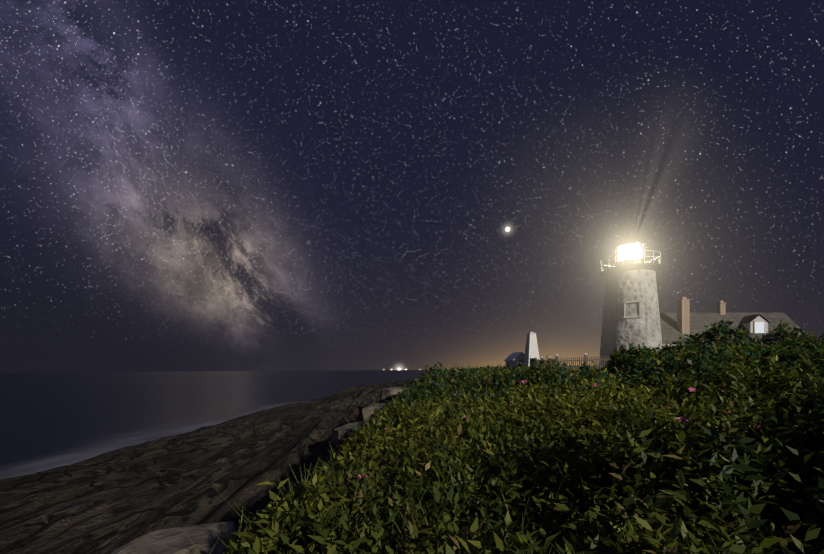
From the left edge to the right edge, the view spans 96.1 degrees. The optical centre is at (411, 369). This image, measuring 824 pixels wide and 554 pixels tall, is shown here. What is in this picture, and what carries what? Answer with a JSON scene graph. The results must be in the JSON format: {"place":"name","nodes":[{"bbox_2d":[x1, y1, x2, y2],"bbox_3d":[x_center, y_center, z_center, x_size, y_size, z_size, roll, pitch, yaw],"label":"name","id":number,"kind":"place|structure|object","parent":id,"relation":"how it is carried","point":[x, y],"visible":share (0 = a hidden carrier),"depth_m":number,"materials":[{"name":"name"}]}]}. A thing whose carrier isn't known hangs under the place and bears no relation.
{"place":"outdoors","nodes":[
{"label":"outdoors","id":0,"kind":"place"},
{"bbox_2d":[0,370,430,478],"bbox_3d":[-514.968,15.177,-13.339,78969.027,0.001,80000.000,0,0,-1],"label":"sea","id":1,"kind":"structure","parent":0,"point":[49,420],"depth_m":142.02,"materials":[{"name":"liquid"}]},
{"bbox_2d":[0,370,601,553],"bbox_3d":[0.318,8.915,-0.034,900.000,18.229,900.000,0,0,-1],"label":"terrain","id":2,"kind":"structure","parent":0,"point":[109,502],"depth_m":9.38,"materials":[{"name":"stone"}]},
{"bbox_2d":[111,521,236,553],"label":"boulder","id":3,"kind":"object","parent":2,"relation":"on","point":[204,537],"visible":0.93,"depth_m":3.31,"materials":[{"name":"grey stone"}]},
{"bbox_2d":[330,422,363,444],"bbox_3d":[-1.295,1.428,8.415,1.003,0.396,1.483,0,0,-1],"label":"boulder","id":4,"kind":"object","parent":2,"relation":"on","point":[337,437],"visible":0.29,"depth_m":7.82,"materials":[{"name":"grey stone"}]},
{"bbox_2d":[360,403,388,421],"bbox_3d":[-0.910,1.278,10.992,0.951,0.500,1.961,0,0,23],"label":"boulder","id":5,"kind":"object","parent":2,"relation":"on","point":[370,410],"visible":0.35,"depth_m":10.20,"materials":[{"name":"grey stone"}]},
{"bbox_2d":[380,387,403,400],"bbox_3d":[-0.366,1.057,16.478,2.278,0.564,1.260,0,0,-33],"label":"boulder","id":6,"kind":"object","parent":2,"relation":"on","point":[387,392],"visible":0.33,"depth_m":15.71,"materials":[{"name":"grey stone"}]},
{"bbox_2d":[504,352,523,367],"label":"oil house","id":7,"kind":"structure","parent":2,"relation":"on","point":[513,359],"depth_m":59.49,"materials":[{"name":"grey paint"}]},
{"bbox_2d":[222,319,823,553],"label":"shrub leaves","id":8,"kind":"object","parent":2,"relation":"on","point":[765,479],"visible":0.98,"depth_m":2.67,"materials":[{"name":"green plant"}]},
{"bbox_2d":[523,331,539,368],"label":"bell tower","id":9,"kind":"structure","parent":2,"relation":"on","point":[531,349],"depth_m":56.83,"materials":[{"name":"grey paint"}]},
{"bbox_2d":[346,338,759,486],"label":"flowers","id":10,"kind":"object","parent":2,"relation":"on","point":[685,421],"visible":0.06,"depth_m":5.42,"materials":[{"name":"pink plant"}]},
{"bbox_2d":[530,353,610,369],"bbox_3d":[13.837,-0.622,33.928,4.685,1.576,8.985,0,0,-1],"label":"picket fence","id":11,"kind":"object","parent":2,"relation":"on","point":[585,357],"depth_m":29.77,"materials":[{"name":"white wood"}]},
{"bbox_2d":[398,328,822,534],"bbox_3d":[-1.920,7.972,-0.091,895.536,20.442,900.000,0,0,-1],"label":"shrubs","id":12,"kind":"object","parent":2,"relation":"on","point":[735,339],"depth_m":20.33,"materials":[{"name":"green plant"}]},
{"bbox_2d":[599,224,664,368],"bbox_3d":[18.519,-6.176,31.449,4.840,12.400,4.840,0,0,-1],"label":"lighthouse","id":13,"kind":"object","parent":2,"relation":"on","point":[631,314],"depth_m":29.89,"materials":[{"name":"white stone"}]},
{"bbox_2d":[659,297,809,347],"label":"keepers house","id":14,"kind":"structure","parent":2,"relation":"on","point":[679,323],"depth_m":41.11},
{"bbox_2d":[0,0,823,371],"label":"sky","id":15,"kind":"structure","parent":0,"point":[186,185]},
{"bbox_2d":[130,342,823,553],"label":"grass","id":16,"kind":"structure","parent":0,"point":[391,458],"depth_m":3.39,"materials":[{"name":"green plant"}]}
]}

